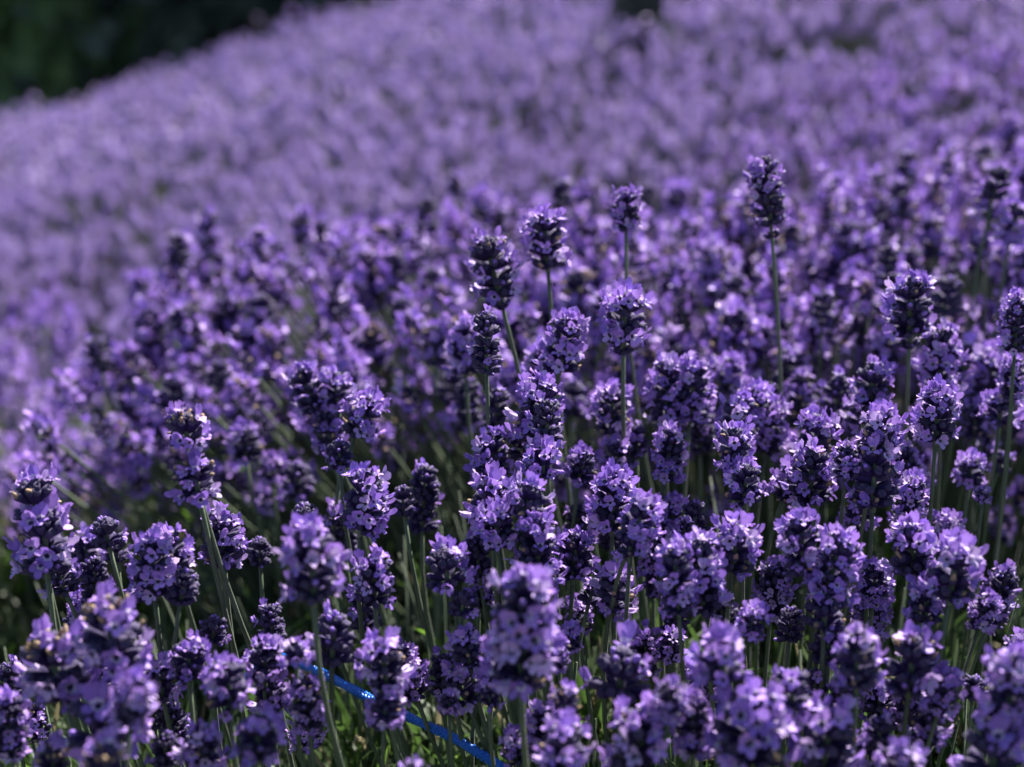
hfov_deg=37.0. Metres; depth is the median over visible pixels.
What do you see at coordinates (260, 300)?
lavender stalk
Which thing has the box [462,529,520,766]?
lavender stalk
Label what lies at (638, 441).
lavender stalk
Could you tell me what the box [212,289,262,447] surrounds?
lavender stalk
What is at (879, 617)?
lavender stalk
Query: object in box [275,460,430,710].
lavender stalk
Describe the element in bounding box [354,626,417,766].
lavender stalk
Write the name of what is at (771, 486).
lavender stalk
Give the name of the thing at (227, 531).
lavender stalk
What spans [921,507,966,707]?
lavender stalk
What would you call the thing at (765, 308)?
lavender stalk
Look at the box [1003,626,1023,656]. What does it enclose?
lavender stalk
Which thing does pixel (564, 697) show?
lavender stalk
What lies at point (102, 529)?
lavender stalk
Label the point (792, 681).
lavender stalk
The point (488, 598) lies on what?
lavender stalk
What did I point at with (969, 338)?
lavender stalk
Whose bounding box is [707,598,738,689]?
lavender stalk
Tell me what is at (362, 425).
lavender stalk
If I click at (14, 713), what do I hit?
lavender stalk
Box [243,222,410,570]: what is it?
lavender stalk
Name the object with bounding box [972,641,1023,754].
lavender stalk
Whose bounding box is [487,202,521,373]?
lavender stalk
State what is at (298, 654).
lavender stalk
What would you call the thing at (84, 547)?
lavender stalk
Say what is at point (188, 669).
lavender stalk
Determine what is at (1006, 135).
lavender stalk
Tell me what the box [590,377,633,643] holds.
lavender stalk
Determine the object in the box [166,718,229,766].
lavender stalk
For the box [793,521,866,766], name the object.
lavender stalk
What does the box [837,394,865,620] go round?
lavender stalk
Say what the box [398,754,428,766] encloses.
lavender stalk
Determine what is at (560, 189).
lavender stalk
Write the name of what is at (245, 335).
lavender stalk
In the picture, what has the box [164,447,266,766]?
lavender stalk
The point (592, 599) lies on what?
lavender stalk
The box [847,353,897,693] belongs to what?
lavender stalk
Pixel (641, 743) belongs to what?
lavender stalk
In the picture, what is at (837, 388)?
lavender stalk
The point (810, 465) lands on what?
lavender stalk
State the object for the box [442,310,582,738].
lavender stalk
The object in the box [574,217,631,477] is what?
lavender stalk
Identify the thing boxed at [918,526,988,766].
lavender stalk
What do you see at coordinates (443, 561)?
lavender stalk
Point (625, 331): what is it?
lavender stalk
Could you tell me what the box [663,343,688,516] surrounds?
lavender stalk
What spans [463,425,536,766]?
lavender stalk
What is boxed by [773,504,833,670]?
lavender stalk
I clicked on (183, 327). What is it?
lavender stalk
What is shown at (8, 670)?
lavender stalk
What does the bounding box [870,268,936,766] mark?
lavender stalk
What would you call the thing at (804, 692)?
lavender stalk
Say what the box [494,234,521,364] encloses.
lavender stalk
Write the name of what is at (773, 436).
lavender stalk
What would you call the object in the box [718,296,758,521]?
lavender stalk
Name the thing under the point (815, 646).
lavender stalk
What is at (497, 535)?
lavender stalk
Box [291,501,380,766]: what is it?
lavender stalk
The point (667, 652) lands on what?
lavender stalk
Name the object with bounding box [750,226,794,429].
lavender stalk
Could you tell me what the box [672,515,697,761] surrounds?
lavender stalk
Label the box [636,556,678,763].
lavender stalk
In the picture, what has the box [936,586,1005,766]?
lavender stalk
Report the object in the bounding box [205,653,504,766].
rope
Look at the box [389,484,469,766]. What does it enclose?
lavender stalk
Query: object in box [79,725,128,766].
lavender stalk
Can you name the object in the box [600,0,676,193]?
evergreen shrub
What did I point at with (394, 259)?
lavender stalk
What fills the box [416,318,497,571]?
lavender stalk
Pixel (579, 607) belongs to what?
lavender stalk
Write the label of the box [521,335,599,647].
lavender stalk
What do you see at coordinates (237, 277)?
lavender stalk
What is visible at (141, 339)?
lavender stalk
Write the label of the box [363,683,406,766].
lavender stalk
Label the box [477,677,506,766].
lavender stalk
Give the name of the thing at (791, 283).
lavender stalk
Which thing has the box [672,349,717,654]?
lavender stalk
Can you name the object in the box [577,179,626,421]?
lavender stalk
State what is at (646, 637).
lavender stalk
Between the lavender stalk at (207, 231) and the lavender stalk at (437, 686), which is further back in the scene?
the lavender stalk at (207, 231)
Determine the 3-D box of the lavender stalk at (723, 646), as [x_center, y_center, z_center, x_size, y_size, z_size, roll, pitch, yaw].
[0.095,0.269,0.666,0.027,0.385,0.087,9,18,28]
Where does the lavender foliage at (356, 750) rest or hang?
on the ground
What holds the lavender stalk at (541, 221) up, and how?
on the ground
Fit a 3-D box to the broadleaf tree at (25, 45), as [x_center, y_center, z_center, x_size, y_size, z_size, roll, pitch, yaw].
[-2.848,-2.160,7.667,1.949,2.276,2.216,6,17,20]
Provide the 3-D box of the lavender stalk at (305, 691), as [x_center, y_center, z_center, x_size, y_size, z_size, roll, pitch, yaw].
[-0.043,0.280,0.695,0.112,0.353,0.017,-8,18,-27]
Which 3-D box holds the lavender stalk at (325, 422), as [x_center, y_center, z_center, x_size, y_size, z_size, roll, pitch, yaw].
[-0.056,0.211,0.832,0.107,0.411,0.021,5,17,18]
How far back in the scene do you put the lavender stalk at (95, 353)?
1.00 m
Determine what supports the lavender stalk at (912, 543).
on the ground
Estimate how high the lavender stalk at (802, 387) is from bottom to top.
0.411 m
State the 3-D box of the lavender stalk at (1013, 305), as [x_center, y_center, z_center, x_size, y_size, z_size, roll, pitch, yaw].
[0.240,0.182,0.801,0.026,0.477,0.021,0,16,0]
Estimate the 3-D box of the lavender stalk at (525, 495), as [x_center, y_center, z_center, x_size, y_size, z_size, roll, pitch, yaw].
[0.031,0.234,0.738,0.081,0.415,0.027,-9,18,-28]
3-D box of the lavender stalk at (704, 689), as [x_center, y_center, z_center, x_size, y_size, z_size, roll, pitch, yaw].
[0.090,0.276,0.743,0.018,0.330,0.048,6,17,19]
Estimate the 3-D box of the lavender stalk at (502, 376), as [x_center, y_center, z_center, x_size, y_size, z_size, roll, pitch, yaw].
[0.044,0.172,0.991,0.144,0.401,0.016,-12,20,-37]
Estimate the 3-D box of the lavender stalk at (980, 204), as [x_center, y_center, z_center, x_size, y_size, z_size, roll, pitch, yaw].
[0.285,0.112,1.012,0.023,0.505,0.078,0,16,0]
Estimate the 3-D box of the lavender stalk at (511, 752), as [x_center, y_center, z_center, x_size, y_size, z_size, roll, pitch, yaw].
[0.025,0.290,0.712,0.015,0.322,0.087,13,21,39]
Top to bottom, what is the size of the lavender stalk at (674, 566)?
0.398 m
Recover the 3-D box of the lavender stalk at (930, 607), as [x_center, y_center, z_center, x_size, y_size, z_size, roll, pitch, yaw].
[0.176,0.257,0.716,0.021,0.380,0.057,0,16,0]
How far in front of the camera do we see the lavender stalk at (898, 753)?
0.58 m
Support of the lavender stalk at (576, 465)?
on the ground
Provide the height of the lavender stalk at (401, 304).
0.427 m
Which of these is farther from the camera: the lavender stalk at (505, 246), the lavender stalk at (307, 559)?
the lavender stalk at (505, 246)
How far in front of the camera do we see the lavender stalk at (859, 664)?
0.59 m
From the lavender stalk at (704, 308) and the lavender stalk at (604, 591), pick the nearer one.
the lavender stalk at (604, 591)
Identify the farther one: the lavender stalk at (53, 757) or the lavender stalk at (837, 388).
the lavender stalk at (837, 388)
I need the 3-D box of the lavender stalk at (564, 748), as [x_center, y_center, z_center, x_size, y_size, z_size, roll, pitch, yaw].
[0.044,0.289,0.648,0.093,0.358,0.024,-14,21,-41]
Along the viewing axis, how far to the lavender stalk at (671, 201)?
1.15 m
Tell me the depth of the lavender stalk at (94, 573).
0.72 m
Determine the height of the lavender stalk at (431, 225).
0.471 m
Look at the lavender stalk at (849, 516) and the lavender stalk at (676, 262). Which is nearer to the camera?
the lavender stalk at (849, 516)
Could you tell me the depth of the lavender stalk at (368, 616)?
0.74 m
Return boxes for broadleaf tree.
[0,0,168,123]
[0,0,421,114]
[167,0,306,68]
[264,0,422,45]
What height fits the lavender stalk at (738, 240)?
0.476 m
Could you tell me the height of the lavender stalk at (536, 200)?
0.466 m
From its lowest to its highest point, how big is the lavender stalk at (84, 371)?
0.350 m
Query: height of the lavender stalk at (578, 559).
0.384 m
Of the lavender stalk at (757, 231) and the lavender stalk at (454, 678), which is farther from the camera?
the lavender stalk at (757, 231)
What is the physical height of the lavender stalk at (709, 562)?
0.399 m
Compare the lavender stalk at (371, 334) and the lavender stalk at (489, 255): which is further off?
the lavender stalk at (371, 334)
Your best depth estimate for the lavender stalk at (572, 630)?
0.66 m
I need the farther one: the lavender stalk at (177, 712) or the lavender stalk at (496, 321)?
the lavender stalk at (496, 321)
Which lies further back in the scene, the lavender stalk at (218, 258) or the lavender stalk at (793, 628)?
the lavender stalk at (218, 258)
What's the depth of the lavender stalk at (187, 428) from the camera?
0.66 m
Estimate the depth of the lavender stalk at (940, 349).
0.78 m
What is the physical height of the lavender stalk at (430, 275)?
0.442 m
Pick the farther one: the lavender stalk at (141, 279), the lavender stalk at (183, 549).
the lavender stalk at (141, 279)
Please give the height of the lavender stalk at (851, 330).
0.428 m
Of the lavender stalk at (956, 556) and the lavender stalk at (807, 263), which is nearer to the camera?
the lavender stalk at (956, 556)
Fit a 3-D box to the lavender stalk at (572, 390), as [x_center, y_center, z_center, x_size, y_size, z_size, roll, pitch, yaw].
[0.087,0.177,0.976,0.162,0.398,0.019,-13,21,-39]
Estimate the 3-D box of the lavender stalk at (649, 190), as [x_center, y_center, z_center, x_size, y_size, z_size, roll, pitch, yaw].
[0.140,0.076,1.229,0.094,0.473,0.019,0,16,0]
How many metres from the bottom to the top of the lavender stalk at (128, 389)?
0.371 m
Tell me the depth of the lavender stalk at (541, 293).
0.98 m
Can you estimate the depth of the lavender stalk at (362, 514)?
0.68 m
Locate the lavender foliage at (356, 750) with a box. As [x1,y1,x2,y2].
[0,302,1023,766]
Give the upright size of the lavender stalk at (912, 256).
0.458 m
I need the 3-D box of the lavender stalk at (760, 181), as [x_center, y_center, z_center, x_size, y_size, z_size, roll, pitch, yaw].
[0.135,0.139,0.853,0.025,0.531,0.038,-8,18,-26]
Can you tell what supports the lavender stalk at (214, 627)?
on the ground
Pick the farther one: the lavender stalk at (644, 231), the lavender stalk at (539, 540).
the lavender stalk at (644, 231)
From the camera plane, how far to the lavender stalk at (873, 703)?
0.69 m
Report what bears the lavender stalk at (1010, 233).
on the ground
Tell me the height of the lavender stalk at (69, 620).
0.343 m
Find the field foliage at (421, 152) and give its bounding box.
[5,0,1017,429]
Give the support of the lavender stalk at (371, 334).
on the ground
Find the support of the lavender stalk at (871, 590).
on the ground
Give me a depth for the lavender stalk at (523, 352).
0.96 m
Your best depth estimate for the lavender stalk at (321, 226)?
1.15 m
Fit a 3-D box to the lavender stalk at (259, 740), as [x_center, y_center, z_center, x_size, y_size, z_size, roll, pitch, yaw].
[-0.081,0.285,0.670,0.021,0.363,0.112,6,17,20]
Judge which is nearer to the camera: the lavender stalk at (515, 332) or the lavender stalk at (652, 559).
the lavender stalk at (652, 559)
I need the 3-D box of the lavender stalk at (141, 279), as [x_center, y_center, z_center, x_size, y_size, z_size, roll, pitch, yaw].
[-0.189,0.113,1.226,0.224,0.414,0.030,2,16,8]
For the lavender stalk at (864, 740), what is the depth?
0.62 m
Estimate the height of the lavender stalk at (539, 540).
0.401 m
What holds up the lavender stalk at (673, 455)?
on the ground
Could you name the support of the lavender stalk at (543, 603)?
on the ground
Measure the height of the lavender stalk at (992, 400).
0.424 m
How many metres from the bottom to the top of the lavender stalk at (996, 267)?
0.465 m
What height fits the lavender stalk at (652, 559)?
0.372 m
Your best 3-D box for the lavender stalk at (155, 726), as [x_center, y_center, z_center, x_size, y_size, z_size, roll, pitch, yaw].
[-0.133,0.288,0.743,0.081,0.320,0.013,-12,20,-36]
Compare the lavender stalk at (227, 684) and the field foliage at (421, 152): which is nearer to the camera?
the lavender stalk at (227, 684)
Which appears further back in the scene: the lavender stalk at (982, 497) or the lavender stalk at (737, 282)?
the lavender stalk at (737, 282)
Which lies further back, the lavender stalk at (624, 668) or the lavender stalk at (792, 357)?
the lavender stalk at (792, 357)
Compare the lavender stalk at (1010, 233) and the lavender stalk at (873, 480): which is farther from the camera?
the lavender stalk at (1010, 233)
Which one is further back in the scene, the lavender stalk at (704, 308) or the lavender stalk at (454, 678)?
the lavender stalk at (704, 308)
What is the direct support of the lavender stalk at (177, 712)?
on the ground
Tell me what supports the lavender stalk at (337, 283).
on the ground
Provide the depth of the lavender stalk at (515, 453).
0.75 m
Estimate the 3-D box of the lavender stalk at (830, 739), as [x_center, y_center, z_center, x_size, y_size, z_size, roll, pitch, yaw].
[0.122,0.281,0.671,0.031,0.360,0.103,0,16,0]
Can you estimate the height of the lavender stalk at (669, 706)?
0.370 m
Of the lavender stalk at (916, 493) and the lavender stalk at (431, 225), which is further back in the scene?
the lavender stalk at (431, 225)
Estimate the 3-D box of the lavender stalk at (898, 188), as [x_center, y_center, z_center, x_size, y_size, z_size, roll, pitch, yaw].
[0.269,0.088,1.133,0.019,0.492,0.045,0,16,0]
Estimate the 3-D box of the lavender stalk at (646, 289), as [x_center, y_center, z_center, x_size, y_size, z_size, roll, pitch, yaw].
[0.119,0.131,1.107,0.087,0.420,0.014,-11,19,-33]
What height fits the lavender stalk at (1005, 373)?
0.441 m
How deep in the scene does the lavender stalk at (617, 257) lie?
1.04 m
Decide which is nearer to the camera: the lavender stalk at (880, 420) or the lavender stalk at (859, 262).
the lavender stalk at (880, 420)
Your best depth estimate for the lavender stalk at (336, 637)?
0.64 m
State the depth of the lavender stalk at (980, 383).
0.84 m
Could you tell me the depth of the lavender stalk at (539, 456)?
0.69 m
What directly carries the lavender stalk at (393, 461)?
on the ground
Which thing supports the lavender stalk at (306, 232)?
on the ground
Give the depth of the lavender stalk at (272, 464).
0.88 m
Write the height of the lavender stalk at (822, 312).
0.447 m
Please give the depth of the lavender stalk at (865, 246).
1.01 m
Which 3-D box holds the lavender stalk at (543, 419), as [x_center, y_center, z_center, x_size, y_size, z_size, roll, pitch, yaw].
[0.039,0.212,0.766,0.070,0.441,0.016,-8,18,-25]
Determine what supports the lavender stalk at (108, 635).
on the ground
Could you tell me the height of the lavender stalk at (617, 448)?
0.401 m
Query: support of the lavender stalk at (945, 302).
on the ground
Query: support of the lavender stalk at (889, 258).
on the ground
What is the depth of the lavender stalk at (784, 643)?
0.81 m
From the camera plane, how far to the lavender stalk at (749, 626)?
0.64 m
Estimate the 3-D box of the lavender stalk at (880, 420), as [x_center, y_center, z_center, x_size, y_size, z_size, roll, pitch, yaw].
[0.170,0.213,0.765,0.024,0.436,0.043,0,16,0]
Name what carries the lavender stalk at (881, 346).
on the ground
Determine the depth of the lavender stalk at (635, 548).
0.66 m
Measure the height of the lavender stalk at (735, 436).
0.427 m
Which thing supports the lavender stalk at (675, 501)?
on the ground
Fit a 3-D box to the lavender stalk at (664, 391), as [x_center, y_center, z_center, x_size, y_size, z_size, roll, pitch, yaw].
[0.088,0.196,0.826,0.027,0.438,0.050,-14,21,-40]
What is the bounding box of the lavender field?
[0,0,1023,766]
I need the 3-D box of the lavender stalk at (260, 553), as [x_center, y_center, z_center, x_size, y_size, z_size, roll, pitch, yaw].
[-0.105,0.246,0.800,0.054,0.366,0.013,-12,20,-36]
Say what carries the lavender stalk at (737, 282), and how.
on the ground
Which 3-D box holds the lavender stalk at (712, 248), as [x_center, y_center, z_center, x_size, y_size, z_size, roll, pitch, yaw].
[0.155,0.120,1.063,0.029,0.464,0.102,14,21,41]
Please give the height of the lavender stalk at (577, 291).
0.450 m
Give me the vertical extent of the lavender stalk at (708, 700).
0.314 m
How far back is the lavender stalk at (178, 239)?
1.08 m
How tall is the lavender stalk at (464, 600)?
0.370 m
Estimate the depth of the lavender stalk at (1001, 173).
0.90 m
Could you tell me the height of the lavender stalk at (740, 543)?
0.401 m
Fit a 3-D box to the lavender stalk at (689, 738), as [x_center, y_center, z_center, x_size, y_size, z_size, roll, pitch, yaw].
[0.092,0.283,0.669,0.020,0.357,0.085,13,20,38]
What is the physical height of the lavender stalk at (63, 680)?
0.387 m
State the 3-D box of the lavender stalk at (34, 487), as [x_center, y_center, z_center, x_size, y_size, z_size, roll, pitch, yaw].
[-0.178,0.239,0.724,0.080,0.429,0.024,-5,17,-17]
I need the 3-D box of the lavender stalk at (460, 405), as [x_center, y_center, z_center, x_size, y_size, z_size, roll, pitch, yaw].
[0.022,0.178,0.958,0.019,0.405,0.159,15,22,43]
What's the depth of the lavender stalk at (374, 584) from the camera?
0.66 m
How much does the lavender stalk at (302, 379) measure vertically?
0.432 m
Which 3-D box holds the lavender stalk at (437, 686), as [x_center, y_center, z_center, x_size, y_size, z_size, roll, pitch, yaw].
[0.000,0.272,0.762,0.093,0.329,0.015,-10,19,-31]
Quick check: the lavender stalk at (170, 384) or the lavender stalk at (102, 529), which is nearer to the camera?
the lavender stalk at (102, 529)
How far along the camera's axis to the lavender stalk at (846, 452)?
0.70 m
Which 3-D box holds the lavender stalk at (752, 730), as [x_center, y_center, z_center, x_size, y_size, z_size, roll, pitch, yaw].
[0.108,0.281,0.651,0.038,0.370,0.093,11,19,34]
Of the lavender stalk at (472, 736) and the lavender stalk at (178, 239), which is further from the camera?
the lavender stalk at (178, 239)
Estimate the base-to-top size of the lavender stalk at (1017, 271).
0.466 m
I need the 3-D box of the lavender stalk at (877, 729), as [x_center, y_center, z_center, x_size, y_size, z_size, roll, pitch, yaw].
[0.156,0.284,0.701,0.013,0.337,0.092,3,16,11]
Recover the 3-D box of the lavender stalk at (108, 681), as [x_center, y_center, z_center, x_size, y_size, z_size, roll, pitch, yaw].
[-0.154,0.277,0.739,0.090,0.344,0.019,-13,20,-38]
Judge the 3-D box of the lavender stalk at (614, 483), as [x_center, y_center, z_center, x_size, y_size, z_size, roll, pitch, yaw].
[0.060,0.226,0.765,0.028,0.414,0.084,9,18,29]
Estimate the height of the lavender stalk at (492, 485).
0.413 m
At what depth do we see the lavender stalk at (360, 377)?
0.93 m
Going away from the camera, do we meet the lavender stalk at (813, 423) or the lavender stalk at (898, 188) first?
the lavender stalk at (813, 423)
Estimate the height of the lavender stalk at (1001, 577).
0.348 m
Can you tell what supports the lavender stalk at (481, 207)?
on the ground
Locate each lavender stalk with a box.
[0,654,25,766]
[0,683,33,766]
[2,492,79,729]
[9,462,90,733]
[12,613,100,729]
[19,701,52,744]
[33,729,70,766]
[36,556,137,766]
[49,669,160,762]
[61,607,119,765]
[66,578,154,766]
[66,582,120,764]
[67,521,107,730]
[74,360,156,518]
[78,332,281,614]
[78,555,123,761]
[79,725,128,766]
[84,668,130,766]
[89,516,173,766]
[102,540,166,766]
[107,663,158,766]
[113,372,242,596]
[122,525,185,766]
[123,267,220,462]
[131,303,250,538]
[140,651,186,766]
[143,729,180,766]
[144,700,164,736]
[152,522,239,766]
[156,372,295,621]
[156,697,189,766]
[162,252,261,456]
[163,295,289,525]
[163,399,300,764]
[163,567,199,766]
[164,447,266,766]
[165,228,231,421]
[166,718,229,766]
[167,628,213,746]
[192,205,281,437]
[194,237,231,355]
[197,500,253,766]
[199,614,231,758]
[200,651,255,766]
[205,359,291,570]
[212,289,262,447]
[222,415,354,662]
[226,318,325,535]
[228,700,286,766]
[232,258,307,453]
[242,633,287,765]
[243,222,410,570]
[246,293,415,599]
[246,535,289,763]
[246,670,291,766]
[249,308,404,576]
[250,597,294,766]
[255,479,300,677]
[257,449,335,703]
[260,269,413,546]
[271,509,353,766]
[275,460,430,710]
[276,635,314,766]
[281,359,435,753]
[283,669,331,766]
[284,204,398,479]
[284,717,328,766]
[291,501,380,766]
[304,599,355,766]
[305,404,383,637]
[313,212,405,436]
[314,364,426,753]
[321,438,413,760]
[322,497,380,692]
[323,278,381,483]
[331,383,393,751]
[334,461,405,766]
[337,358,454,622]
[344,214,400,424]
[344,542,408,765]
[346,590,412,761]
[349,243,448,462]
[354,318,487,606]
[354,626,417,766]
[360,218,460,480]
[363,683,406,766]
[376,433,415,548]
[380,246,470,475]
[387,446,428,570]
[388,635,445,766]
[389,211,474,491]
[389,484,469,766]
[391,296,488,556]
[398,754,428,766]
[402,245,467,463]
[407,457,468,760]
[414,196,516,519]
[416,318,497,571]
[419,262,469,444]
[425,531,498,758]
[425,645,453,766]
[434,373,465,540]
[436,687,461,766]
[440,658,489,753]
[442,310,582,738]
[443,622,494,755]
[448,169,473,315]
[448,587,478,766]
[449,378,496,555]
[458,460,522,766]
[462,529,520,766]
[463,225,588,744]
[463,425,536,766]
[465,182,519,412]
[466,303,540,766]
[467,568,498,744]
[470,657,492,766]
[474,494,530,766]
[477,561,566,766]
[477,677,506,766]
[480,297,517,485]
[482,379,556,635]
[482,636,498,766]
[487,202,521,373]
[489,366,523,534]
[492,301,530,451]
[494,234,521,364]
[498,722,533,766]
[501,467,555,731]
[502,410,528,481]
[502,509,568,704]
[503,367,565,703]
[514,432,563,718]
[517,326,564,503]
[520,202,600,743]
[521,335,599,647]
[524,390,584,766]
[525,194,551,243]
[525,698,558,755]
[531,305,590,675]
[532,570,559,702]
[532,706,597,766]
[534,270,604,550]
[546,678,581,720]
[547,637,570,720]
[549,172,590,415]
[551,525,600,728]
[554,260,597,463]
[556,619,583,759]
[559,592,601,766]
[560,378,596,577]
[560,439,597,741]
[562,499,591,756]
[573,576,601,681]
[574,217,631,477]
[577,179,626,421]
[579,619,651,757]
[582,282,619,494]
[582,456,639,737]
[589,558,643,758]
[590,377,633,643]
[594,516,624,698]
[595,277,653,683]
[595,431,638,622]
[596,690,670,766]
[601,484,667,757]
[609,183,653,494]
[611,235,639,487]
[611,518,652,710]
[618,345,651,519]
[627,419,653,676]
[629,618,663,702]
[636,218,660,383]
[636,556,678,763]
[637,184,657,426]
[637,285,654,314]
[642,351,690,677]
[642,527,673,684]
[648,624,688,766]
[649,537,702,766]
[650,420,689,764]
[651,674,687,766]
[657,254,689,429]
[658,490,689,682]
[659,580,689,758]
[661,176,711,469]
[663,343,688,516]
[663,525,733,764]
[669,684,717,766]
[670,269,709,486]
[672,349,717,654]
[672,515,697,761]
[681,499,713,681]
[684,618,752,718]
[685,659,718,766]
[689,398,716,512]
[690,687,719,764]
[691,230,716,412]
[693,234,732,510]
[700,675,804,766]
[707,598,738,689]
[709,509,764,754]
[710,347,759,671]
[712,420,757,665]
[713,389,757,684]
[714,598,773,766]
[716,194,756,259]
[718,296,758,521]
[719,366,764,655]
[723,453,768,684]
[726,274,756,573]
[736,376,777,685]
[738,237,761,301]
[742,154,791,678]
[742,219,765,253]
[745,301,784,555]
[747,391,793,670]
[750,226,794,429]
[751,554,798,688]
[754,454,795,676]
[766,339,810,555]
[771,664,821,766]
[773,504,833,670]
[773,605,805,766]
[775,215,808,465]
[779,433,838,669]
[779,504,797,751]
[781,192,805,433]
[784,365,817,664]
[786,690,865,766]
[789,403,843,715]
[792,250,826,382]
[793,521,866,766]
[794,690,825,726]
[800,580,860,703]
[802,667,829,693]
[807,284,841,525]
[807,630,842,701]
[813,364,852,668]
[825,437,864,695]
[826,677,860,709]
[829,218,862,361]
[829,621,888,757]
[830,302,882,532]
[834,486,881,680]
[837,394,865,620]
[838,398,909,696]
[839,254,876,488]
[844,230,880,439]
[844,432,909,725]
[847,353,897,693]
[847,579,895,727]
[851,728,873,766]
[853,555,895,734]
[858,682,896,729]
[861,196,889,294]
[861,708,894,766]
[864,314,904,559]
[865,467,929,759]
[868,244,901,530]
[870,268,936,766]
[873,736,929,766]
[876,509,939,765]
[876,619,950,736]
[884,438,936,653]
[886,172,915,401]
[888,143,922,404]
[889,677,926,764]
[896,242,922,504]
[900,702,954,765]
[902,570,947,764]
[907,373,963,747]
[911,316,969,558]
[915,209,953,449]
[917,275,963,457]
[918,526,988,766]
[920,666,967,766]
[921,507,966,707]
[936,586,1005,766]
[939,331,979,514]
[940,335,1020,631]
[940,558,1021,766]
[944,163,1011,608]
[944,446,987,643]
[948,713,1023,766]
[949,228,998,511]
[949,484,992,755]
[950,394,996,652]
[954,295,997,508]
[954,441,1015,612]
[959,178,1005,521]
[959,673,987,756]
[961,368,996,634]
[962,197,1023,517]
[963,385,1023,668]
[966,141,995,222]
[971,286,1023,727]
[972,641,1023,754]
[977,352,1023,673]
[983,239,1017,335]
[988,243,1023,557]
[988,505,1017,565]
[990,108,1023,165]
[993,151,1023,318]
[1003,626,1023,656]
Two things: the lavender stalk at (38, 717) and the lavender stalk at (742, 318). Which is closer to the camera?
the lavender stalk at (38, 717)
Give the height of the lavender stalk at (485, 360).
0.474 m
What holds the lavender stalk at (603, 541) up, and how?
on the ground
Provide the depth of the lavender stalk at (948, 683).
0.62 m
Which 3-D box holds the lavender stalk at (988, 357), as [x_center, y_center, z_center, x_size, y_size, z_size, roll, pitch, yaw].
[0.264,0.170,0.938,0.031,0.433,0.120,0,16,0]
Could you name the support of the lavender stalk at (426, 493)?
on the ground
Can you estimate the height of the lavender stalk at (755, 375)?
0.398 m
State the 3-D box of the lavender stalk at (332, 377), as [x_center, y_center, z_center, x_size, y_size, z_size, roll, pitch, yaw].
[-0.055,0.198,0.843,0.099,0.430,0.024,3,16,10]
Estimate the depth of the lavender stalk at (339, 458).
0.74 m
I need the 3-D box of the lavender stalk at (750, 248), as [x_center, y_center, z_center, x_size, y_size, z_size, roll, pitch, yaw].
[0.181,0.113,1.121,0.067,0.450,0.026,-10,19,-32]
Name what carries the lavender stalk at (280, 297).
on the ground
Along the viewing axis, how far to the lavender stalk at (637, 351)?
0.93 m
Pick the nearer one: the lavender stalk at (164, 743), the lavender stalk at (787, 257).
the lavender stalk at (164, 743)
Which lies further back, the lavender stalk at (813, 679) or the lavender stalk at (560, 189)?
the lavender stalk at (560, 189)
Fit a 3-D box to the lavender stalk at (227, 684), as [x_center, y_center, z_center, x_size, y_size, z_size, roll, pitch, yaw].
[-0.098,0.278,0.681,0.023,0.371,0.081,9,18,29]
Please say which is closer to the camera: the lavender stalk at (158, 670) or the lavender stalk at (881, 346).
the lavender stalk at (158, 670)
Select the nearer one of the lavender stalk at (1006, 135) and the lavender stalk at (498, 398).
the lavender stalk at (498, 398)
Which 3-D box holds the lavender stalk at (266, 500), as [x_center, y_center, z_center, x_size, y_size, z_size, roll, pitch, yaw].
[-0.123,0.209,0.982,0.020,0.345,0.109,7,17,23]
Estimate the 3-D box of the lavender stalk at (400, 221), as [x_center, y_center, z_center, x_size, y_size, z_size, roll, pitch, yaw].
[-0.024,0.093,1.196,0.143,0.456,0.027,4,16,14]
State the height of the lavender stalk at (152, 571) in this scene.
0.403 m
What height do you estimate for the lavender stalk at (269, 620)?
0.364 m
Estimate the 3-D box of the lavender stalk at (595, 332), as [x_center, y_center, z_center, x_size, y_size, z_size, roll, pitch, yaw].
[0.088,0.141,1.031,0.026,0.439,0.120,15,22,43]
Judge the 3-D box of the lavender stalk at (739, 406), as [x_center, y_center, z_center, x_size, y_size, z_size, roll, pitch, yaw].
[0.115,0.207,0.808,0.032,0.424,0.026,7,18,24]
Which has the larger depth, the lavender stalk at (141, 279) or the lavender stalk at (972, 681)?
the lavender stalk at (141, 279)
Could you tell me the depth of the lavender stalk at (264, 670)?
0.65 m
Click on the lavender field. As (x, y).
(262, 126)
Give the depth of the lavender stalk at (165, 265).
1.15 m
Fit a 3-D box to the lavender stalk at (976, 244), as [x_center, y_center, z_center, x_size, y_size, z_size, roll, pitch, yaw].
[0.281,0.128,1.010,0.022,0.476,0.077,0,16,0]
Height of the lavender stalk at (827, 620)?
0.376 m
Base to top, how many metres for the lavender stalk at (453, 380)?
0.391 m
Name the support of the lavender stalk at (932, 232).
on the ground
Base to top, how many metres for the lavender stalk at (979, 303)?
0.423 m
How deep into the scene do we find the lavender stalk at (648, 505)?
0.66 m
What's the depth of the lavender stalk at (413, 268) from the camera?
1.09 m
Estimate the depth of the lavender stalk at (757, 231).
1.06 m
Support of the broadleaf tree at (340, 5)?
on the ground
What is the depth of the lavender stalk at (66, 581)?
0.71 m
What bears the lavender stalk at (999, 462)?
on the ground
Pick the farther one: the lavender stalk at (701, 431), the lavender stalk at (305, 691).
the lavender stalk at (701, 431)
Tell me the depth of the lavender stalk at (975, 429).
0.83 m
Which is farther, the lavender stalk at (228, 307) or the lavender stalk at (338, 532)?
the lavender stalk at (228, 307)
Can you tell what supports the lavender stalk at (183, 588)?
on the ground
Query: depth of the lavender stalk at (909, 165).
1.10 m
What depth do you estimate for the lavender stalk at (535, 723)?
0.63 m
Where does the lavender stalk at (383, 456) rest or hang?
on the ground
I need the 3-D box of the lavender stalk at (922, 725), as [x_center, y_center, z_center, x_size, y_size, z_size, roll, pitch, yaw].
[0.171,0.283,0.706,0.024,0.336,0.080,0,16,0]
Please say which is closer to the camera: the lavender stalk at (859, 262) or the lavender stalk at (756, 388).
the lavender stalk at (756, 388)

